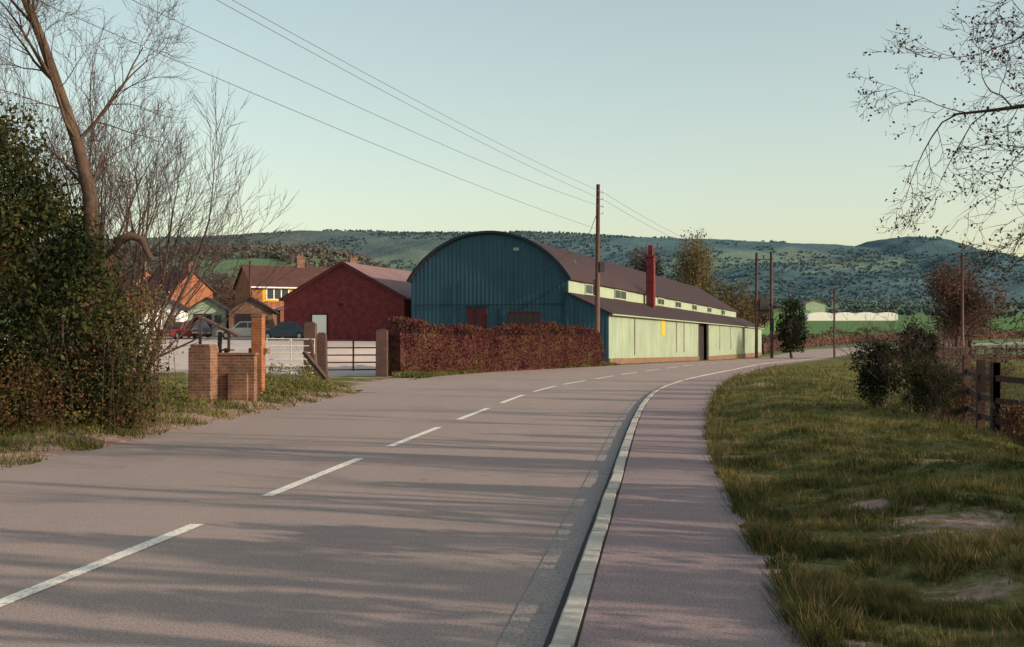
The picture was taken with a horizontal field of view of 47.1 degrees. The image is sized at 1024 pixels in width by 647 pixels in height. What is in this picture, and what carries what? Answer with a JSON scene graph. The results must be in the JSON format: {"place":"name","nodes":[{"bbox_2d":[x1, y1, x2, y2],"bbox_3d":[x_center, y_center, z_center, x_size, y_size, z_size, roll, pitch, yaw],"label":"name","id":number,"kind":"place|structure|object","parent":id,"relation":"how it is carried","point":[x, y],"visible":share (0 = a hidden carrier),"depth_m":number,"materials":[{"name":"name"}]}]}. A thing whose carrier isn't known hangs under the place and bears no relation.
{"place":"outdoors","nodes":[
{"label":"outdoors","id":0,"kind":"place"},
{"bbox_2d":[0,342,1023,646],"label":"road","id":1,"kind":"structure","parent":0,"point":[444,534],"depth_m":10.96,"materials":[{"name":"asphalt"}]},
{"bbox_2d":[0,358,783,606],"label":"road markings","id":2,"kind":"object","parent":1,"relation":"on","point":[11,598],"visible":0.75,"depth_m":9.38,"materials":[{"name":"paint"}]},
{"bbox_2d":[496,379,682,646],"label":"gutter channel","id":3,"kind":"object","parent":1,"relation":"on","point":[530,622],"visible":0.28,"depth_m":8.79,"materials":[{"name":"concrete"}]},
{"bbox_2d":[544,398,645,646],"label":"gutter joint","id":4,"kind":"object","parent":1,"relation":"on","point":[559,611],"visible":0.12,"depth_m":8.31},
{"bbox_2d":[0,252,1023,646],"bbox_3d":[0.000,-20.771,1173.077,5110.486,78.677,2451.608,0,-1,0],"label":"ground","id":5,"kind":"structure","parent":0,"point":[988,582],"depth_m":15.92,"materials":[{"name":"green plant"}]},
{"bbox_2d":[0,279,37,305],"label":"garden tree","id":6,"kind":"object","parent":5,"relation":"on","point":[10,293],"visible":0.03,"depth_m":124.00,"materials":[{"name":"green plant"}]},
{"bbox_2d":[0,266,189,435],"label":"bramble bush","id":7,"kind":"object","parent":5,"relation":"on","point":[134,303],"visible":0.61,"depth_m":19.96,"materials":[{"name":"green plant"}]},
{"bbox_2d":[0,0,205,429],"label":"ivy clad tree","id":8,"kind":"object","parent":5,"relation":"on","point":[73,255],"visible":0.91,"depth_m":20.20,"materials":[{"name":"green plant"}]},
{"bbox_2d":[0,17,240,383],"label":"bare ash tree","id":9,"kind":"object","parent":5,"relation":"on","point":[23,105],"visible":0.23,"depth_m":29.44,"materials":[{"name":"brown plant"}]},
{"bbox_2d":[97,271,149,329],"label":"walls","id":10,"kind":"structure","parent":5,"relation":"on","point":[147,272],"depth_m":164.95,"materials":[{"name":"orange brick"}]},
{"bbox_2d":[109,270,150,292],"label":"roof","id":11,"kind":"structure","parent":10,"relation":"on","point":[129,281],"depth_m":165.79,"materials":[{"name":"tile"}]},
{"bbox_2d":[149,261,173,272],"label":"garden tree","id":12,"kind":"object","parent":5,"relation":"on","point":[157,266],"visible":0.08,"depth_m":200.41,"materials":[{"name":"brown plant"}]},
{"bbox_2d":[0,1,325,399],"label":"bare ash tree","id":13,"kind":"object","parent":5,"relation":"on","point":[102,214],"visible":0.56,"depth_m":26.61,"materials":[{"name":"brown plant"}]},
{"bbox_2d":[0,362,338,438],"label":"weed clump","id":14,"kind":"object","parent":5,"relation":"on","point":[269,394],"visible":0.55,"depth_m":30.14,"materials":[{"name":"green plant"}]},
{"bbox_2d":[132,275,212,311],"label":"walls","id":15,"kind":"structure","parent":5,"relation":"on","point":[207,291],"depth_m":148.52,"materials":[{"name":"orange brick"}]},
{"bbox_2d":[128,271,215,293],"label":"roof","id":16,"kind":"structure","parent":15,"relation":"on","point":[158,279],"depth_m":149.64,"materials":[{"name":"tile"}]},
{"bbox_2d":[184,261,193,272],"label":"chimneys","id":17,"kind":"object","parent":16,"relation":"on","point":[188,266],"visible":0.07,"depth_m":148.47,"materials":[{"name":"brick"}]},
{"bbox_2d":[0,333,375,375],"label":"yard","id":18,"kind":"structure","parent":5,"relation":"on","point":[181,359],"depth_m":62.60,"materials":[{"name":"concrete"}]},
{"bbox_2d":[116,313,162,336],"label":"white van","id":19,"kind":"object","parent":18,"relation":"on","point":[148,321],"visible":0.03,"depth_m":100.04,"materials":[{"name":"paint"}]},
{"bbox_2d":[146,299,187,324],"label":"white garage","id":20,"kind":"structure","parent":18,"relation":"on","point":[179,315],"depth_m":108.27,"materials":[{"name":"paint"}]},
{"bbox_2d":[153,320,210,338],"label":"parked car","id":21,"kind":"object","parent":18,"relation":"on","point":[175,330],"depth_m":91.92,"materials":[{"name":"metal"}]},
{"bbox_2d":[185,297,228,336],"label":"garage","id":22,"kind":"structure","parent":18,"relation":"on","point":[218,319],"depth_m":100.29,"materials":[{"name":"green"}]},
{"bbox_2d":[194,314,211,336],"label":"door","id":23,"kind":"structure","parent":22,"relation":"in","point":[208,316],"depth_m":100.20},
{"bbox_2d":[215,315,221,322],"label":"window","id":24,"kind":"structure","parent":22,"relation":"in","point":[217,319],"depth_m":100.34,"materials":[{"name":"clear glass"}]},
{"bbox_2d":[216,321,266,338],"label":"parked white car","id":25,"kind":"object","parent":18,"relation":"on","point":[243,329],"visible":0.41,"depth_m":89.55,"materials":[{"name":"paint"}]},
{"bbox_2d":[249,261,250,295],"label":"telegraph pole","id":26,"kind":"object","parent":18,"relation":"on","point":[249,278],"visible":0.34,"depth_m":103.99,"materials":[{"name":"brown wood"}]},
{"bbox_2d":[226,297,279,328],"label":"garage","id":27,"kind":"structure","parent":18,"relation":"on","point":[270,313],"depth_m":98.28,"materials":[{"name":"brick"}]},
{"bbox_2d":[235,314,250,324],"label":"door","id":28,"kind":"structure","parent":27,"relation":"in","point":[243,317],"depth_m":98.12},
{"bbox_2d":[274,306,283,323],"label":"workshop","id":29,"kind":"structure","parent":18,"relation":"on","point":[280,316],"depth_m":104.12,"materials":[{"name":"orange brick"}]},
{"bbox_2d":[265,321,303,339],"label":"parked blue car","id":30,"kind":"object","parent":18,"relation":"on","point":[287,329],"visible":0.53,"depth_m":86.67,"materials":[{"name":"paint"}]},
{"bbox_2d":[1,241,391,310],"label":"woodland","id":31,"kind":"object","parent":5,"relation":"on","point":[307,252],"visible":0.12,"depth_m":725.04,"materials":[{"name":"plant"}]},
{"bbox_2d":[188,347,218,401],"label":"pier","id":32,"kind":"structure","parent":5,"relation":"on","point":[203,371],"depth_m":28.32,"materials":[{"name":"brick"}]},
{"bbox_2d":[190,344,216,347],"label":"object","id":33,"kind":"structure","parent":32,"relation":"on","point":[202,345],"depth_m":28.36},
{"bbox_2d":[185,315,241,352],"bbox_3d":[-8.380,0.886,32.991,1.487,2.240,0.500,0,-1,0],"label":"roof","id":34,"kind":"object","parent":5,"relation":"on","point":[209,321],"visible":0.52,"depth_m":32.77,"materials":[{"name":"brown wood"}]},
{"bbox_2d":[0,375,428,469],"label":"verge grass","id":35,"kind":"structure","parent":5,"relation":"on","point":[80,444],"depth_m":22.57,"materials":[{"name":"plant"}]},
{"bbox_2d":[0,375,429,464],"bbox_3d":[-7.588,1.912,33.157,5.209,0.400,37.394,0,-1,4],"label":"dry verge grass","id":36,"kind":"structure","parent":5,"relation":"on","point":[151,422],"depth_m":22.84,"materials":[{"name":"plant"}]},
{"bbox_2d":[207,269,237,308],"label":"garden tree","id":37,"kind":"object","parent":5,"relation":"on","point":[227,299],"visible":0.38,"depth_m":189.69,"materials":[{"name":"brown plant"}]},
{"bbox_2d":[45,370,411,392],"bbox_3d":[-31.800,1.531,81.387,56.400,2.438,94.800,0,-1,0],"label":"entrance apron","id":38,"kind":"object","parent":5,"relation":"on","point":[374,386],"visible":0.09,"depth_m":44.90,"materials":[{"name":"concrete"}]},
{"bbox_2d":[304,322,316,376],"bbox_3d":[-8.750,1.213,50.988,0.500,2.560,0.500,0,-1,0],"label":"gate post","id":39,"kind":"object","parent":38,"relation":"on","point":[310,330],"visible":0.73,"depth_m":50.75,"materials":[{"name":"stone"}]},
{"bbox_2d":[309,339,317,378],"bbox_3d":[-7.650,1.528,45.483,0.432,1.871,0.140,0,-1,0],"label":"gate post","id":40,"kind":"object","parent":38,"relation":"on","point":[311,346],"visible":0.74,"depth_m":45.42,"materials":[{"name":"brown wood"}]},
{"bbox_2d":[317,332,327,376],"bbox_3d":[-8.325,1.475,51.585,0.449,2.166,0.400,0,-1,0],"label":"gate post","id":41,"kind":"object","parent":38,"relation":"on","point":[322,360],"visible":0.78,"depth_m":51.39,"materials":[{"name":"stone"}]},
{"bbox_2d":[376,329,387,376],"bbox_3d":[-5.750,1.410,51.986,0.500,2.310,0.500,0,-1,0],"label":"gate post","id":42,"kind":"object","parent":38,"relation":"on","point":[381,352],"visible":0.77,"depth_m":51.74,"materials":[{"name":"stone"}]},
{"bbox_2d":[327,340,375,370],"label":"metal farm gate","id":43,"kind":"structure","parent":42,"relation":"attached to","point":[352,355],"depth_m":52.20,"materials":[{"name":"white metal"}]},
{"bbox_2d":[218,356,256,401],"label":"wall","id":44,"kind":"structure","parent":5,"relation":"on","point":[236,364],"depth_m":28.72,"materials":[{"name":"brick"}]},
{"bbox_2d":[227,373,247,400],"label":"buttress","id":45,"kind":"structure","parent":44,"relation":"attached to","point":[237,385],"depth_m":28.62,"materials":[{"name":"brick"}]},
{"bbox_2d":[218,353,258,355],"bbox_3d":[-6.710,0.750,28.826,0.958,0.068,0.290,0,-1,6],"label":"coping","id":46,"kind":"object","parent":44,"relation":"on","point":[237,354],"visible":1,"depth_m":28.69,"materials":[{"name":"stone"}]},
{"bbox_2d":[248,314,269,393],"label":"brick gate pier","id":47,"kind":"structure","parent":5,"relation":"on","point":[257,333],"depth_m":32.05,"materials":[{"name":"brick"}]},
{"bbox_2d":[235,269,293,308],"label":"walls","id":48,"kind":"structure","parent":5,"relation":"on","point":[242,292],"depth_m":132.68,"materials":[{"name":"orange brick"}]},
{"bbox_2d":[266,288,288,299],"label":"window frames","id":49,"kind":"structure","parent":48,"relation":"attached to","point":[274,292],"depth_m":131.11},
{"bbox_2d":[267,289,287,298],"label":"window panes","id":50,"kind":"object","parent":49,"relation":"in","point":[278,294],"visible":0.26,"depth_m":131.29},
{"bbox_2d":[262,288,292,301],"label":"render panel","id":51,"kind":"object","parent":48,"relation":"attached to","point":[264,294],"visible":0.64,"depth_m":130.71,"materials":[{"name":"yellow paint"}]},
{"bbox_2d":[233,265,329,289],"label":"roof","id":52,"kind":"structure","parent":48,"relation":"on","point":[298,277],"depth_m":133.58,"materials":[{"name":"tile"}]},
{"bbox_2d":[251,286,297,288],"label":"gutter","id":53,"kind":"object","parent":52,"relation":"attached to","point":[275,287],"depth_m":130.88,"materials":[{"name":"white paint"}]},
{"bbox_2d":[295,254,357,267],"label":"chimneys","id":54,"kind":"object","parent":52,"relation":"on","point":[354,259],"visible":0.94,"depth_m":136.44,"materials":[{"name":"brick"}]},
{"bbox_2d":[266,338,314,373],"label":"metal field gate","id":55,"kind":"structure","parent":5,"relation":"on","point":[290,345],"depth_m":46.76,"materials":[{"name":"metal"}]},
{"bbox_2d":[302,351,334,385],"bbox_3d":[-6.300,1.482,38.233,1.188,1.171,0.160,0,-1,27],"label":"leaning timber","id":56,"kind":"object","parent":5,"relation":"on","point":[315,365],"visible":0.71,"depth_m":38.22,"materials":[{"name":"brown wood"}]},
{"bbox_2d":[284,264,410,339],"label":"walls","id":57,"kind":"structure","parent":5,"relation":"on","point":[367,309],"depth_m":85.36,"materials":[{"name":"red brick"}]},
{"bbox_2d":[311,314,327,339],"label":"door frame","id":58,"kind":"object","parent":57,"relation":"attached to","point":[326,322],"visible":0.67,"depth_m":85.76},
{"bbox_2d":[312,315,325,333],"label":"white door","id":59,"kind":"structure","parent":58,"relation":"attached to","point":[320,320],"depth_m":85.93,"materials":[{"name":"paint"}]},
{"bbox_2d":[282,262,410,300],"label":"roof","id":60,"kind":"structure","parent":57,"relation":"on","point":[395,279],"depth_m":87.89,"materials":[{"name":"metal"}]},
{"bbox_2d":[278,261,406,301],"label":"barge boards","id":61,"kind":"object","parent":60,"relation":"attached to","point":[350,267],"visible":1,"depth_m":85.24,"materials":[{"name":"red paint"}]},
{"bbox_2d":[381,316,606,375],"bbox_3d":[0.121,1.185,62.951,1.957,3.000,23.541,0,-1,27],"label":"clipped hedge","id":62,"kind":"object","parent":5,"relation":"on","point":[434,347],"visible":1,"depth_m":59.18,"materials":[{"name":"brown plant"}]},
{"bbox_2d":[392,362,619,377],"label":"verge grass","id":63,"kind":"structure","parent":5,"relation":"on","point":[420,374],"depth_m":53.79,"materials":[{"name":"plant"}]},
{"bbox_2d":[406,231,763,363],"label":"dutch barn","id":64,"kind":"structure","parent":5,"relation":"on","point":[648,315],"depth_m":81.71,"materials":[{"name":"metal"}]},
{"bbox_2d":[467,307,486,328],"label":"loading door","id":65,"kind":"structure","parent":64,"relation":"in","point":[481,311],"depth_m":80.71,"materials":[{"name":"red paint"}]},
{"bbox_2d":[510,314,538,334],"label":"gable window","id":66,"kind":"structure","parent":64,"relation":"in","point":[536,316],"depth_m":79.71,"materials":[{"name":"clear glass"}]},
{"bbox_2d":[585,283,724,314],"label":"window frames","id":67,"kind":"structure","parent":64,"relation":"in","point":[585,283],"depth_m":110.45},
{"bbox_2d":[586,285,724,313],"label":"window panes","id":68,"kind":"structure","parent":64,"relation":"in","point":[588,287],"depth_m":95.31,"materials":[{"name":"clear glass"}]},
{"bbox_2d":[699,323,703,359],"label":"sliding door","id":69,"kind":"structure","parent":64,"relation":"in","point":[701,325],"depth_m":120.98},
{"bbox_2d":[573,184,604,332],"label":"utility pole","id":70,"kind":"object","parent":5,"relation":"on","point":[599,266],"visible":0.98,"depth_m":73.94,"materials":[{"name":"brown wood"}]},
{"bbox_2d":[619,243,668,276],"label":"roadside tree","id":71,"kind":"object","parent":5,"relation":"on","point":[643,265],"visible":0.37,"depth_m":204.49,"materials":[{"name":"green plant"}]},
{"bbox_2d":[659,227,719,290],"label":"roadside tree","id":72,"kind":"object","parent":5,"relation":"on","point":[688,263],"visible":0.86,"depth_m":198.75,"materials":[{"name":"green plant"}]},
{"bbox_2d":[548,352,849,646],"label":"kerb","id":73,"kind":"structure","parent":5,"relation":"on","point":[566,631],"depth_m":8.55,"materials":[{"name":"concrete"}]},
{"bbox_2d":[674,240,726,297],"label":"roadside tree","id":74,"kind":"object","parent":5,"relation":"on","point":[704,287],"visible":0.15,"depth_m":214.66,"materials":[{"name":"green plant"}]},
{"bbox_2d":[704,271,754,322],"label":"roadside tree","id":75,"kind":"object","parent":5,"relation":"on","point":[738,307],"visible":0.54,"depth_m":204.43,"materials":[{"name":"green plant"}]},
{"bbox_2d":[740,288,777,329],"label":"roadside tree","id":76,"kind":"object","parent":5,"relation":"on","point":[761,320],"visible":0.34,"depth_m":209.34,"materials":[{"name":"green plant"}]},
{"bbox_2d":[754,252,773,357],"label":"transformer pole","id":77,"kind":"object","parent":5,"relation":"on","point":[763,304],"visible":0.97,"depth_m":152.89,"materials":[{"name":"brown wood"}]},
{"bbox_2d":[39,0,1023,295],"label":"overhead wires","id":78,"kind":"object","parent":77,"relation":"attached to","point":[397,124],"visible":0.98,"depth_m":38.88,"materials":[{"name":"metal"}]},
{"bbox_2d":[760,294,812,357],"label":"holly bush","id":79,"kind":"object","parent":5,"relation":"on","point":[789,318],"visible":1,"depth_m":151.34,"materials":[{"name":"green plant"}]},
{"bbox_2d":[799,300,826,312],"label":"farm shed","id":80,"kind":"structure","parent":5,"relation":"on","point":[816,306],"depth_m":600.17,"materials":[{"name":"metal"}]},
{"bbox_2d":[832,288,835,357],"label":"telegraph pole","id":81,"kind":"object","parent":5,"relation":"on","point":[834,347],"visible":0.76,"depth_m":158.93,"materials":[{"name":"brown wood"}]},
{"bbox_2d":[805,312,897,320],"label":"polytunnels","id":82,"kind":"structure","parent":5,"relation":"on","point":[820,316],"depth_m":460.08,"materials":[{"name":"white paint"}]},
{"bbox_2d":[686,363,1023,646],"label":"verge grass","id":83,"kind":"structure","parent":5,"relation":"on","point":[935,494],"depth_m":9.95,"materials":[{"name":"plant"}]},
{"bbox_2d":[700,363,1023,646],"bbox_3d":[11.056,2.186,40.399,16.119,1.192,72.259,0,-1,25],"label":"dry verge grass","id":84,"kind":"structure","parent":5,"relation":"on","point":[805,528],"depth_m":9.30,"materials":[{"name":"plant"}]},
{"bbox_2d":[719,296,1023,315],"bbox_3d":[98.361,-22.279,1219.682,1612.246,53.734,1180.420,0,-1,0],"label":"hedgerow trees","id":85,"kind":"object","parent":5,"relation":"on","point":[858,306],"visible":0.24,"depth_m":922.44,"materials":[{"name":"plant"}]},
{"bbox_2d":[814,301,940,409],"bbox_3d":[7.241,0.607,23.337,2.128,2.460,2.104,0,-1,-20],"label":"evergreen shrub","id":86,"kind":"object","parent":5,"relation":"on","point":[877,378],"visible":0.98,"depth_m":23.41,"materials":[{"name":"green plant"}]},
{"bbox_2d":[762,325,1023,354],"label":"field hedge","id":87,"kind":"object","parent":5,"relation":"on","point":[811,341],"visible":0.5,"depth_m":226.81,"materials":[{"name":"plant"}]},
{"bbox_2d":[847,283,958,415],"bbox_3d":[8.099,0.493,23.951,2.084,2.927,2.758,-1,-1,42],"label":"evergreen shrub","id":88,"kind":"object","parent":5,"relation":"on","point":[917,337],"visible":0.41,"depth_m":23.81,"materials":[{"name":"green plant"}]},
{"bbox_2d":[899,339,967,362],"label":"paling fence","id":89,"kind":"object","parent":5,"relation":"on","point":[959,344],"visible":0.32,"depth_m":84.68,"materials":[{"name":"brown wood"}]},
{"bbox_2d":[847,0,1023,368],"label":"overhanging tree","id":90,"kind":"object","parent":5,"relation":"on","point":[1017,106],"visible":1,"depth_m":13.12,"materials":[{"name":"brown plant"}]},
{"bbox_2d":[889,329,987,421],"bbox_3d":[7.932,0.993,22.046,1.532,1.839,1.946,-1,-1,42],"label":"evergreen shrub","id":91,"kind":"object","parent":5,"relation":"on","point":[923,397],"visible":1,"depth_m":22.06,"materials":[{"name":"green plant"}]},
{"bbox_2d":[861,344,1023,359],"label":"field hedge","id":92,"kind":"object","parent":5,"relation":"on","point":[982,345],"visible":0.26,"depth_m":126.56,"materials":[{"name":"plant"}]},
{"bbox_2d":[955,253,969,344],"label":"telegraph pole","id":93,"kind":"object","parent":5,"relation":"on","point":[962,306],"visible":0.67,"depth_m":106.95,"materials":[{"name":"brown wood"}]},
{"bbox_2d":[932,355,999,432],"bbox_3d":[12.223,1.895,33.222,0.528,2.175,20.553,0,-1,16],"label":"rail fence","id":94,"kind":"object","parent":5,"relation":"on","point":[979,394],"visible":0.2,"depth_m":24.99,"materials":[{"name":"brown wood"}]},
{"bbox_2d":[918,259,1015,353],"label":"oak tree","id":95,"kind":"object","parent":5,"relation":"on","point":[948,290],"visible":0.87,"depth_m":139.40,"materials":[{"name":"brown plant"}]},
{"bbox_2d":[940,353,996,386],"bbox_3d":[14.489,1.708,38.285,2.472,2.118,2.710,0,-1,0],"label":"bramble bush","id":96,"kind":"object","parent":5,"relation":"on","point":[988,374],"visible":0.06,"depth_m":37.86,"materials":[{"name":"brown plant"}]},
{"bbox_2d":[931,356,1006,424],"bbox_3d":[10.258,1.608,27.024,1.793,1.762,1.851,0,-1,-31],"label":"bramble bush","id":97,"kind":"object","parent":5,"relation":"on","point":[968,394],"visible":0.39,"depth_m":26.75,"materials":[{"name":"green plant"}]},
{"bbox_2d":[934,286,1003,353],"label":"oak tree","id":98,"kind":"object","parent":5,"relation":"on","point":[970,342],"visible":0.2,"depth_m":149.70,"materials":[{"name":"brown plant"}]},
{"bbox_2d":[938,354,1014,409],"bbox_3d":[12.160,1.673,31.980,2.641,1.918,2.213,0,-1,0],"label":"bramble bush","id":99,"kind":"object","parent":5,"relation":"on","point":[985,374],"visible":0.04,"depth_m":31.98,"materials":[{"name":"brown plant"}]},
{"bbox_2d":[944,342,1021,394],"bbox_3d":[17.524,1.776,42.930,3.462,2.234,2.415,0,-1,7],"label":"bramble bush","id":100,"kind":"object","parent":5,"relation":"on","point":[1003,367],"visible":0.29,"depth_m":42.73,"materials":[{"name":"brown plant"}]},
{"bbox_2d":[955,343,1022,361],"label":"paling fence","id":101,"kind":"object","parent":5,"relation":"on","point":[985,349],"visible":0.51,"depth_m":92.33,"materials":[{"name":"brown wood"}]},
{"bbox_2d":[979,397,1023,439],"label":"bramble bush","id":102,"kind":"object","parent":5,"relation":"on","point":[1017,410],"visible":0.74,"depth_m":20.40,"materials":[{"name":"brown plant"}]},
{"bbox_2d":[991,362,1023,433],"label":"rail fence","id":103,"kind":"object","parent":5,"relation":"on","point":[1000,379],"visible":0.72,"depth_m":23.26,"materials":[{"name":"brown wood"}]},
{"bbox_2d":[1002,413,1023,442],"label":"bramble bush","id":104,"kind":"object","parent":5,"relation":"on","point":[1019,434],"visible":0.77,"depth_m":17.59,"materials":[{"name":"brown plant"}]},
{"bbox_2d":[0,0,1023,256],"label":"sky","id":105,"kind":"structure","parent":0,"point":[728,119],"materials":[{"name":"blue"}]},
{"bbox_2d":[32,230,1023,300],"bbox_3d":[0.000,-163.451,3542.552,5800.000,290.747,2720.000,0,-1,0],"label":"hills","id":106,"kind":"structure","parent":0,"point":[387,249],"depth_m":3293.34,"materials":[{"name":"plant"}]},
{"bbox_2d":[151,229,1023,300],"bbox_3d":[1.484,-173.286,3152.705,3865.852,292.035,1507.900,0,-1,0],"label":"hill woodland","id":107,"kind":"object","parent":106,"relation":"on","point":[895,276],"visible":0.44,"depth_m":3137.26,"materials":[{"name":"green plant"}]},
{"bbox_2d":[577,350,872,646],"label":"pavement","id":108,"kind":"structure","parent":0,"point":[677,567],"depth_m":8.59,"materials":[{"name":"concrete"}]},
{"bbox_2d":[574,383,674,646],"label":"pavement joint","id":109,"kind":"object","parent":108,"relation":"on","point":[593,582],"visible":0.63,"depth_m":8.91,"materials":[{"name":"concrete"}]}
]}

